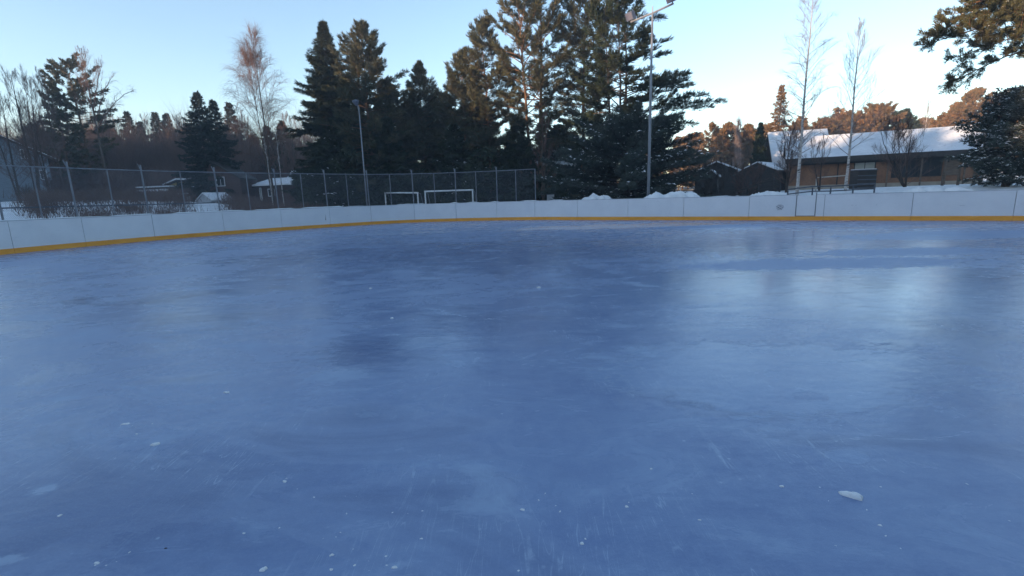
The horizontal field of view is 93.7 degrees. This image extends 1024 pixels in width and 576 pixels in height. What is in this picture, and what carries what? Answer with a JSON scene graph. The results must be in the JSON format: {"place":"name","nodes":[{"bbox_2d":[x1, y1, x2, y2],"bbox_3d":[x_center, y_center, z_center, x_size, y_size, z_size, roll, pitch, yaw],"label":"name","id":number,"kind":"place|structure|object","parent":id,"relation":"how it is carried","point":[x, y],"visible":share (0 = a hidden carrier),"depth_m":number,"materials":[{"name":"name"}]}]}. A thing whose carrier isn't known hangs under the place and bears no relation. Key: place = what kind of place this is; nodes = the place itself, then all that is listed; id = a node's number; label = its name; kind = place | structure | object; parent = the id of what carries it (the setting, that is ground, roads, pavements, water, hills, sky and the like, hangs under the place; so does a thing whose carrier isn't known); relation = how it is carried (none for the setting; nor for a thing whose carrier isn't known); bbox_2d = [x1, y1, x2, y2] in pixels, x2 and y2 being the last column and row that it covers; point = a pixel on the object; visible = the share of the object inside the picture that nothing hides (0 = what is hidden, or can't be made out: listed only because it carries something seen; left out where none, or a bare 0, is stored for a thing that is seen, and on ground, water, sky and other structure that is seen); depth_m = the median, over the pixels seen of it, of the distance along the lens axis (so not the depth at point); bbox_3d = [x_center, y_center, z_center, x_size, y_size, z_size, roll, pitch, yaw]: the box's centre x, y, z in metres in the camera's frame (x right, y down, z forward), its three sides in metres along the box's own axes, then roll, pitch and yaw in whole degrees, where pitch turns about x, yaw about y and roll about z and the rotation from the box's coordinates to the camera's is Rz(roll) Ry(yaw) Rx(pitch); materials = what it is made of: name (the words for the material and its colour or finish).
{"place":"outdoors","nodes":[
{"label":"outdoors","id":0,"kind":"place"},
{"bbox_2d":[0,220,1023,575],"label":"ice","id":1,"kind":"structure","parent":0,"point":[724,380],"depth_m":3.58,"materials":[{"name":"ice"}]},
{"bbox_2d":[838,491,862,500],"bbox_3d":[1.668,1.013,2.364,0.101,0.030,0.040,7,14,39],"label":"snow lump","id":2,"kind":"object","parent":1,"relation":"on","point":[855,495],"visible":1,"depth_m":2.35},
{"bbox_2d":[0,172,1023,220],"bbox_3d":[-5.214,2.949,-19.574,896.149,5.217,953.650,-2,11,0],"label":"snowy ground","id":3,"kind":"structure","parent":0,"point":[7,213],"depth_m":32.13,"materials":[{"name":"snow"}]},
{"bbox_2d":[0,91,45,201],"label":"bare tree","id":4,"kind":"object","parent":3,"relation":"on","point":[9,152],"visible":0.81,"depth_m":44.29,"materials":[{"name":"brown plant"}]},
{"bbox_2d":[0,135,56,201],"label":"gabled house","id":5,"kind":"structure","parent":3,"relation":"on","point":[7,185],"depth_m":52.47,"materials":[{"name":"grey"}]},
{"bbox_2d":[10,103,46,150],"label":"bare tree","id":6,"kind":"object","parent":3,"relation":"on","point":[22,122],"visible":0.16,"depth_m":63.88,"materials":[{"name":"brown plant"}]},
{"bbox_2d":[0,63,59,195],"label":"bare tree","id":7,"kind":"object","parent":3,"relation":"on","point":[24,78],"visible":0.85,"depth_m":44.75,"materials":[{"name":"brown plant"}]},
{"bbox_2d":[13,112,71,192],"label":"bare tree","id":8,"kind":"object","parent":3,"relation":"on","point":[28,130],"visible":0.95,"depth_m":41.99,"materials":[{"name":"brown plant"}]},
{"bbox_2d":[20,67,70,183],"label":"bare tree","id":9,"kind":"object","parent":3,"relation":"on","point":[42,85],"visible":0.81,"depth_m":49.27,"materials":[{"name":"brown plant"}]},
{"bbox_2d":[35,80,88,189],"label":"pine tree","id":10,"kind":"object","parent":3,"relation":"on","point":[52,85],"visible":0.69,"depth_m":57.03,"materials":[{"name":"green plant"}]},
{"bbox_2d":[39,175,85,200],"bbox_3d":[-40.346,-9.017,42.883,3.110,2.784,2.920,5,13,32],"label":"bare shrub","id":11,"kind":"object","parent":3,"relation":"on","point":[55,185],"visible":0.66,"depth_m":42.61,"materials":[{"name":"brown plant"}]},
{"bbox_2d":[39,52,120,187],"bbox_3d":[-52.974,-19.744,59.307,7.832,17.155,7.131,-2,11,0],"label":"pine tree","id":12,"kind":"object","parent":3,"relation":"on","point":[64,73],"visible":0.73,"depth_m":58.28,"materials":[{"name":"green plant"}]},
{"bbox_2d":[68,44,135,181],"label":"birch tree","id":13,"kind":"object","parent":3,"relation":"on","point":[83,61],"visible":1,"depth_m":56.34,"materials":[{"name":"brown plant"}]},
{"bbox_2d":[90,113,116,174],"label":"bare tree","id":14,"kind":"object","parent":3,"relation":"on","point":[108,133],"visible":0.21,"depth_m":71.09,"materials":[{"name":"brown plant"}]},
{"bbox_2d":[108,116,134,163],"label":"bare tree","id":15,"kind":"object","parent":3,"relation":"on","point":[120,130],"visible":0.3,"depth_m":74.24,"materials":[{"name":"brown plant"}]},
{"bbox_2d":[117,111,136,151],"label":"spruce tree","id":16,"kind":"object","parent":3,"relation":"on","point":[126,114],"visible":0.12,"depth_m":81.42,"materials":[{"name":"green plant"}]},
{"bbox_2d":[134,121,152,150],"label":"spruce tree","id":17,"kind":"object","parent":3,"relation":"on","point":[140,123],"visible":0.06,"depth_m":81.73,"materials":[{"name":"green plant"}]},
{"bbox_2d":[132,113,161,166],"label":"bare tree","id":18,"kind":"object","parent":3,"relation":"on","point":[146,130],"visible":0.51,"depth_m":72.57,"materials":[{"name":"brown plant"}]},
{"bbox_2d":[148,112,167,153],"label":"spruce tree","id":19,"kind":"object","parent":3,"relation":"on","point":[153,117],"visible":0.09,"depth_m":83.50,"materials":[{"name":"green plant"}]},
{"bbox_2d":[0,95,316,192],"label":"thicket","id":20,"kind":"object","parent":3,"relation":"on","point":[126,159],"visible":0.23,"depth_m":68.26,"materials":[{"name":"plant"}]},
{"bbox_2d":[136,185,196,200],"bbox_3d":[-41.564,-11.011,58.266,4.857,2.594,4.650,1,11,12],"label":"carport","id":21,"kind":"object","parent":3,"relation":"on","point":[168,186],"visible":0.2,"depth_m":56.19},
{"bbox_2d":[160,113,175,142],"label":"spruce tree","id":22,"kind":"object","parent":3,"relation":"on","point":[164,122],"visible":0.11,"depth_m":85.33,"materials":[{"name":"green plant"}]},
{"bbox_2d":[2,184,335,219],"bbox_3d":[-32.878,-7.243,40.517,44.537,4.449,31.906,-2,11,0],"label":"dry brush","id":23,"kind":"object","parent":3,"relation":"on","point":[169,194],"visible":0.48,"depth_m":35.52,"materials":[{"name":"plant"}]},
{"bbox_2d":[156,111,185,168],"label":"bare tree","id":24,"kind":"object","parent":3,"relation":"on","point":[176,118],"visible":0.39,"depth_m":70.40,"materials":[{"name":"brown plant"}]},
{"bbox_2d":[162,178,206,191],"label":"house","id":25,"kind":"structure","parent":3,"relation":"on","point":[176,180],"depth_m":59.51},
{"bbox_2d":[171,90,238,197],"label":"spruce tree","id":26,"kind":"object","parent":3,"relation":"on","point":[194,140],"visible":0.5,"depth_m":54.69,"materials":[{"name":"green plant"}]},
{"bbox_2d":[195,192,227,202],"bbox_3d":[-30.634,-8.853,49.541,2.687,1.989,2.380,4,12,26],"label":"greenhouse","id":27,"kind":"object","parent":3,"relation":"on","point":[210,195],"visible":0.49,"depth_m":48.59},
{"bbox_2d":[196,99,244,195],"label":"spruce tree","id":28,"kind":"object","parent":3,"relation":"on","point":[217,147],"visible":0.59,"depth_m":54.17,"materials":[{"name":"green plant"}]},
{"bbox_2d":[206,161,256,199],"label":"house","id":29,"kind":"structure","parent":3,"relation":"on","point":[219,167],"depth_m":54.04,"materials":[{"name":"brown paint"}]},
{"bbox_2d":[222,101,248,157],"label":"spruce tree","id":30,"kind":"object","parent":3,"relation":"on","point":[228,114],"visible":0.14,"depth_m":75.65,"materials":[{"name":"green plant"}]},
{"bbox_2d":[231,104,251,170],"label":"bare tree","id":31,"kind":"object","parent":3,"relation":"on","point":[236,130],"visible":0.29,"depth_m":68.69,"materials":[{"name":"brown plant"}]},
{"bbox_2d":[226,115,266,181],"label":"bare tree","id":32,"kind":"object","parent":3,"relation":"on","point":[247,131],"visible":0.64,"depth_m":66.89,"materials":[{"name":"brown plant"}]},
{"bbox_2d":[217,19,296,203],"bbox_3d":[-23.845,-16.185,45.619,7.033,18.224,7.263,-10,13,-36],"label":"birch tree","id":33,"kind":"object","parent":3,"relation":"on","point":[251,57],"visible":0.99,"depth_m":44.94,"materials":[{"name":"brown plant"}]},
{"bbox_2d":[0,160,535,221],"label":"chain link fence","id":34,"kind":"object","parent":3,"relation":"on","point":[518,173],"visible":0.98,"depth_m":23.94,"materials":[{"name":"metal"}]},
{"bbox_2d":[255,127,283,178],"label":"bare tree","id":35,"kind":"object","parent":3,"relation":"on","point":[262,166],"visible":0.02,"depth_m":75.47,"materials":[{"name":"green plant"}]},
{"bbox_2d":[252,177,304,206],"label":"house","id":36,"kind":"structure","parent":3,"relation":"on","point":[284,185],"depth_m":54.85,"materials":[{"name":"brown paint"}]},
{"bbox_2d":[265,120,295,177],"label":"spruce tree","id":37,"kind":"object","parent":3,"relation":"on","point":[277,129],"visible":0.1,"depth_m":72.33,"materials":[{"name":"green plant"}]},
{"bbox_2d":[279,113,304,176],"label":"bare tree","id":38,"kind":"object","parent":3,"relation":"on","point":[291,148],"visible":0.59,"depth_m":66.92,"materials":[{"name":"brown plant"}]},
{"bbox_2d":[282,19,378,202],"bbox_3d":[-17.002,-15.124,45.230,10.246,18.880,10.207,-2,11,0],"label":"spruce tree","id":39,"kind":"object","parent":3,"relation":"on","point":[322,61],"visible":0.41,"depth_m":43.09,"materials":[{"name":"green plant"}]},
{"bbox_2d":[296,119,368,206],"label":"spruce tree","id":40,"kind":"object","parent":3,"relation":"on","point":[335,142],"visible":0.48,"depth_m":41.93,"materials":[{"name":"green plant"}]},
{"bbox_2d":[352,100,367,205],"bbox_3d":[-9.561,-7.762,30.421,0.405,7.883,0.419,-2,11,0],"label":"lamp post","id":41,"kind":"object","parent":3,"relation":"on","point":[355,102],"visible":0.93,"depth_m":30.27,"materials":[{"name":"metal"}]},
{"bbox_2d":[310,18,426,193],"bbox_3d":[-12.903,-15.350,43.709,10.218,17.019,10.190,-2,11,0],"label":"pine tree","id":42,"kind":"object","parent":3,"relation":"on","point":[355,65],"visible":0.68,"depth_m":41.97,"materials":[{"name":"green plant"}]},
{"bbox_2d":[351,115,424,205],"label":"spruce tree","id":43,"kind":"object","parent":3,"relation":"on","point":[400,163],"visible":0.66,"depth_m":41.77,"materials":[{"name":"green plant"}]},
{"bbox_2d":[367,83,428,164],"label":"pine tree","id":44,"kind":"object","parent":3,"relation":"on","point":[399,107],"visible":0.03,"depth_m":54.30,"materials":[{"name":"green plant"}]},
{"bbox_2d":[385,192,422,204],"bbox_3d":[-9.198,-7.297,41.317,3.258,1.982,1.182,2,11,18],"label":"football goal","id":45,"kind":"object","parent":3,"relation":"on","point":[403,193],"visible":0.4,"depth_m":40.62,"materials":[{"name":"paint"}]},
{"bbox_2d":[393,59,447,189],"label":"pine tree","id":46,"kind":"object","parent":3,"relation":"on","point":[412,107],"visible":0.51,"depth_m":47.30,"materials":[{"name":"green plant"}]},
{"bbox_2d":[290,143,569,206],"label":"undergrowth","id":47,"kind":"object","parent":3,"relation":"on","point":[486,191],"visible":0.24,"depth_m":41.77,"materials":[{"name":"plant"}]},
{"bbox_2d":[424,189,475,203],"bbox_3d":[-4.829,-6.744,38.404,4.102,2.162,1.182,1,11,14],"label":"football goal","id":48,"kind":"object","parent":3,"relation":"on","point":[425,192],"visible":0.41,"depth_m":37.70,"materials":[{"name":"paint"}]},
{"bbox_2d":[430,123,489,202],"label":"spruce tree","id":49,"kind":"object","parent":3,"relation":"on","point":[451,159],"visible":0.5,"depth_m":42.71,"materials":[{"name":"green plant"}]},
{"bbox_2d":[422,49,501,200],"bbox_3d":[-4.511,-14.985,46.198,8.714,15.193,8.921,8,15,42],"label":"pine tree","id":50,"kind":"object","parent":3,"relation":"on","point":[454,78],"visible":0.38,"depth_m":44.54,"materials":[{"name":"green plant"}]},
{"bbox_2d":[444,15,526,198],"bbox_3d":[-2.526,-16.004,44.750,7.498,17.610,7.725,-7,12,-26],"label":"pine tree","id":51,"kind":"object","parent":3,"relation":"on","point":[481,31],"visible":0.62,"depth_m":43.04,"materials":[{"name":"green plant"}]},
{"bbox_2d":[0,189,1023,254],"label":"rink boards","id":52,"kind":"object","parent":3,"relation":"on","point":[23,236],"visible":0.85,"depth_m":22.87,"materials":[{"name":"white plastic"},{"name":"yellow plastic"}]},
{"bbox_2d":[796,195,815,215],"bbox_3d":[13.637,-3.811,22.177,0.745,0.925,0.451,-2,11,0],"label":"gate door","id":53,"kind":"structure","parent":52,"relation":"in","point":[805,203],"depth_m":22.17,"materials":[{"name":"plastic"}]},
{"bbox_2d":[481,115,546,202],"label":"spruce tree","id":54,"kind":"object","parent":3,"relation":"on","point":[515,156],"visible":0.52,"depth_m":41.84,"materials":[{"name":"green plant"}]},
{"bbox_2d":[466,0,584,200],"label":"pine tree","id":55,"kind":"object","parent":3,"relation":"on","point":[539,81],"visible":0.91,"depth_m":40.90,"materials":[{"name":"green plant"}]},
{"bbox_2d":[527,109,556,200],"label":"pine tree","id":56,"kind":"object","parent":3,"relation":"on","point":[541,156],"visible":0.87,"depth_m":40.41,"materials":[{"name":"brown plant"}]},
{"bbox_2d":[520,123,578,196],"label":"pine tree","id":57,"kind":"object","parent":3,"relation":"on","point":[553,132],"visible":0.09,"depth_m":53.59,"materials":[{"name":"green plant"}]},
{"bbox_2d":[534,147,592,197],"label":"house","id":58,"kind":"structure","parent":3,"relation":"on","point":[564,164],"depth_m":53.62,"materials":[{"name":"brown paint"}]},
{"bbox_2d":[106,107,1023,189],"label":"wood","id":59,"kind":"object","parent":3,"relation":"on","point":[700,146],"visible":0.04,"depth_m":101.17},
{"bbox_2d":[543,0,626,196],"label":"pine tree","id":60,"kind":"object","parent":3,"relation":"on","point":[571,9],"visible":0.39,"depth_m":43.12,"materials":[{"name":"green plant"}]},
{"bbox_2d":[582,193,610,199],"bbox_3d":[5.417,-5.071,30.012,3.491,1.771,2.200,-2,11,0],"label":"snow heap","id":61,"kind":"object","parent":3,"relation":"on","point":[593,196],"visible":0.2,"depth_m":29.64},
{"bbox_2d":[532,99,721,200],"bbox_3d":[7.761,-8.794,34.638,13.111,8.377,14.257,-2,11,0],"label":"pine tree","id":62,"kind":"object","parent":3,"relation":"on","point":[601,161],"visible":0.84,"depth_m":32.31,"materials":[{"name":"green plant"}]},
{"bbox_2d":[566,0,728,182],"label":"pine tree","id":63,"kind":"object","parent":3,"relation":"on","point":[613,16],"visible":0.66,"depth_m":35.15,"materials":[{"name":"green plant"}]},
{"bbox_2d":[625,0,674,195],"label":"lamp post","id":64,"kind":"object","parent":3,"relation":"on","point":[630,15],"visible":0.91,"depth_m":27.54,"materials":[{"name":"metal"}]},
{"bbox_2d":[645,191,700,198],"bbox_3d":[9.248,-4.705,27.559,5.043,1.746,2.200,-2,11,0],"label":"snow heap","id":65,"kind":"object","parent":3,"relation":"on","point":[656,195],"visible":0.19,"depth_m":27.12,"materials":[{"name":"snow"}]},
{"bbox_2d":[676,186,736,196],"bbox_3d":[14.964,-7.189,38.755,5.744,1.982,0.290,1,11,15],"label":"board fence","id":66,"kind":"object","parent":3,"relation":"on","point":[716,192],"visible":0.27,"depth_m":38.28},
{"bbox_2d":[685,156,737,196],"bbox_3d":[15.722,-8.213,37.959,3.347,4.286,3.266,-7,12,-24],"label":"bare shrub","id":67,"kind":"object","parent":3,"relation":"on","point":[709,181],"visible":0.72,"depth_m":37.46,"materials":[{"name":"brown plant"}]},
{"bbox_2d":[697,121,729,167],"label":"pine tree","id":68,"kind":"object","parent":3,"relation":"on","point":[714,130],"visible":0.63,"depth_m":68.83,"materials":[{"name":"green plant"}]},
{"bbox_2d":[694,161,741,195],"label":"garden shed","id":69,"kind":"structure","parent":3,"relation":"on","point":[730,180],"depth_m":45.60,"materials":[{"name":"wood"}]},
{"bbox_2d":[711,121,748,168],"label":"pine tree","id":70,"kind":"object","parent":3,"relation":"on","point":[727,130],"visible":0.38,"depth_m":72.57,"materials":[{"name":"green plant"}]},
{"bbox_2d":[732,115,745,168],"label":"cypress tree","id":71,"kind":"object","parent":3,"relation":"on","point":[737,142],"visible":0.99,"depth_m":67.47,"materials":[{"name":"green plant"}]},
{"bbox_2d":[734,123,756,165],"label":"pine tree","id":72,"kind":"object","parent":3,"relation":"on","point":[749,133],"visible":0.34,"depth_m":73.89,"materials":[{"name":"green plant"}]},
{"bbox_2d":[729,159,768,196],"bbox_3d":[18.106,-8.125,36.769,2.720,3.414,2.086,8,14,40],"label":"bare shrub","id":73,"kind":"object","parent":3,"relation":"on","point":[750,176],"visible":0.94,"depth_m":36.66,"materials":[{"name":"brown plant"}]},
{"bbox_2d":[727,179,780,195],"bbox_3d":[17.912,-7.003,35.653,3.534,2.026,0.316,4,12,28],"label":"garden fence","id":74,"kind":"object","parent":3,"relation":"on","point":[758,188],"visible":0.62,"depth_m":35.30,"materials":[{"name":"wood"}]},
{"bbox_2d":[749,122,769,163],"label":"cypress tree","id":75,"kind":"object","parent":3,"relation":"on","point":[759,149],"visible":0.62,"depth_m":48.04,"materials":[{"name":"green plant"}]},
{"bbox_2d":[738,162,788,195],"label":"garden shed","id":76,"kind":"structure","parent":3,"relation":"on","point":[769,170],"depth_m":42.81,"materials":[{"name":"wood"}]},
{"bbox_2d":[750,191,785,195],"bbox_3d":[13.569,-4.441,25.904,2.732,1.596,2.200,-2,11,0],"label":"snow heap","id":77,"kind":"object","parent":3,"relation":"on","point":[769,193],"visible":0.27,"depth_m":25.58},
{"bbox_2d":[764,84,791,137],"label":"spruce tree","id":78,"kind":"object","parent":3,"relation":"on","point":[780,97],"visible":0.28,"depth_m":57.07,"materials":[{"name":"green plant"}]},
{"bbox_2d":[772,121,805,192],"bbox_3d":[18.572,-8.680,32.162,2.201,4.710,1.789,2,12,20],"label":"bare shrub","id":79,"kind":"object","parent":3,"relation":"on","point":[791,156],"visible":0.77,"depth_m":32.10,"materials":[{"name":"brown plant"}]},
{"bbox_2d":[764,129,828,165],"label":"brick house","id":80,"kind":"structure","parent":3,"relation":"on","point":[771,152],"depth_m":49.95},
{"bbox_2d":[787,118,813,130],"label":"pine tree","id":81,"kind":"object","parent":3,"relation":"on","point":[805,125],"visible":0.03,"depth_m":79.90,"materials":[{"name":"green plant"}]},
{"bbox_2d":[766,0,843,195],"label":"birch tree","id":82,"kind":"object","parent":3,"relation":"on","point":[803,112],"visible":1,"depth_m":28.28,"materials":[{"name":"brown plant"}]},
{"bbox_2d":[802,135,831,190],"bbox_3d":[21.069,-8.668,33.412,1.495,3.964,1.884,-10,13,-35],"label":"bare shrub","id":83,"kind":"object","parent":3,"relation":"on","point":[818,168],"visible":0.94,"depth_m":33.23,"materials":[{"name":"brown plant"}]},
{"bbox_2d":[811,116,842,134],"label":"pine tree","id":84,"kind":"object","parent":3,"relation":"on","point":[829,127],"visible":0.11,"depth_m":79.70,"materials":[{"name":"green plant"}]},
{"bbox_2d":[787,183,875,194],"bbox_3d":[18.843,-5.693,28.493,4.529,0.877,0.281,2,11,17],"label":"garden fence","id":85,"kind":"object","parent":3,"relation":"on","point":[831,190],"visible":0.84,"depth_m":28.45,"materials":[{"name":"metal"}]},
{"bbox_2d":[835,109,869,133],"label":"pine tree","id":86,"kind":"object","parent":3,"relation":"on","point":[844,114],"visible":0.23,"depth_m":80.88,"materials":[{"name":"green plant"}]},
{"bbox_2d":[821,17,890,189],"bbox_3d":[20.578,-10.960,29.003,3.281,10.218,4.051,-9,13,-35],"label":"birch tree","id":87,"kind":"object","parent":3,"relation":"on","point":[853,112],"visible":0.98,"depth_m":28.74,"materials":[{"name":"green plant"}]},
{"bbox_2d":[849,168,877,188],"bbox_3d":[24.629,-7.610,33.710,1.385,1.450,0.880,-2,11,0],"label":"storage box","id":88,"kind":"object","parent":3,"relation":"on","point":[862,176],"visible":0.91,"depth_m":33.34,"materials":[{"name":"metal"}]},
{"bbox_2d":[783,125,982,189],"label":"brick house","id":89,"kind":"structure","parent":3,"relation":"on","point":[941,141],"depth_m":40.12,"materials":[{"name":"brown brick"}]},
{"bbox_2d":[854,161,875,168],"bbox_3d":[29.695,-10.284,40.403,1.502,0.779,0.047,4,12,27],"label":"window","id":90,"kind":"structure","parent":89,"relation":"in","point":[871,164],"depth_m":40.37,"materials":[{"name":"glass"}]},
{"bbox_2d":[891,158,920,177],"bbox_3d":[32.157,-9.810,39.216,1.812,1.535,0.047,4,12,27],"label":"window","id":91,"kind":"structure","parent":89,"relation":"in","point":[912,164],"depth_m":39.12,"materials":[{"name":"black glass"}]},
{"bbox_2d":[917,157,942,176],"bbox_3d":[33.549,-9.717,38.508,1.490,1.493,0.047,4,12,27],"label":"window","id":92,"kind":"structure","parent":89,"relation":"in","point":[937,163],"depth_m":38.44,"materials":[{"name":"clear glass"}]},
{"bbox_2d":[943,158,959,174],"bbox_3d":[34.707,-9.588,37.919,0.953,1.321,0.066,4,12,27],"label":"window","id":93,"kind":"structure","parent":89,"relation":"in","point":[951,163],"depth_m":37.89,"materials":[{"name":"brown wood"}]},
{"bbox_2d":[857,101,911,132],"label":"pine tree","id":94,"kind":"object","parent":3,"relation":"on","point":[887,109],"visible":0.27,"depth_m":81.02,"materials":[{"name":"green plant"}]},
{"bbox_2d":[870,111,935,186],"bbox_3d":[24.710,-8.734,30.173,3.948,4.953,3.383,-2,11,0],"label":"bare shrub","id":95,"kind":"object","parent":3,"relation":"on","point":[898,132],"visible":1,"depth_m":30.31,"materials":[{"name":"brown plant"}]},
{"bbox_2d":[885,107,921,129],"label":"pine tree","id":96,"kind":"object","parent":3,"relation":"on","point":[907,110],"visible":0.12,"depth_m":79.82,"materials":[{"name":"green plant"}]},
{"bbox_2d":[916,119,939,128],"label":"pine tree","id":97,"kind":"object","parent":3,"relation":"on","point":[933,123],"visible":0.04,"depth_m":84.78,"materials":[{"name":"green plant"}]},
{"bbox_2d":[903,186,972,192],"bbox_3d":[20.173,-4.006,22.665,3.660,1.568,2.200,-2,11,0],"label":"snow heap","id":98,"kind":"object","parent":3,"relation":"on","point":[933,188],"visible":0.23,"depth_m":22.31,"materials":[{"name":"snow"}]},
{"bbox_2d":[935,101,978,126],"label":"pine tree","id":99,"kind":"object","parent":3,"relation":"on","point":[944,119],"visible":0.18,"depth_m":79.71,"materials":[{"name":"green plant"}]},
{"bbox_2d":[940,164,982,185],"bbox_3d":[28.918,-7.214,30.806,2.009,1.401,0.272,5,13,32],"label":"pergola","id":100,"kind":"object","parent":3,"relation":"on","point":[943,176],"visible":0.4,"depth_m":30.91,"materials":[{"name":"brown wood"}]},
{"bbox_2d":[937,86,996,162],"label":"pine tree","id":101,"kind":"object","parent":3,"relation":"on","point":[970,98],"visible":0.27,"depth_m":77.32,"materials":[{"name":"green plant"}]},
{"bbox_2d":[913,0,1023,94],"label":"pine tree","id":102,"kind":"object","parent":3,"relation":"on","point":[989,31],"visible":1,"depth_m":20.55,"materials":[{"name":"green plant"}]},
{"bbox_2d":[940,85,1023,186],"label":"pine tree","id":103,"kind":"object","parent":3,"relation":"on","point":[1002,134],"visible":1,"depth_m":25.50,"materials":[{"name":"green plant"}]},
{"bbox_2d":[0,0,1023,186],"label":"sky","id":104,"kind":"structure","parent":0,"point":[733,50],"materials":[{"name":"blue"}]},
{"bbox_2d":[704,169,721,195],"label":"bare shrub","id":105,"kind":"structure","parent":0,"point":[716,181],"depth_m":39.92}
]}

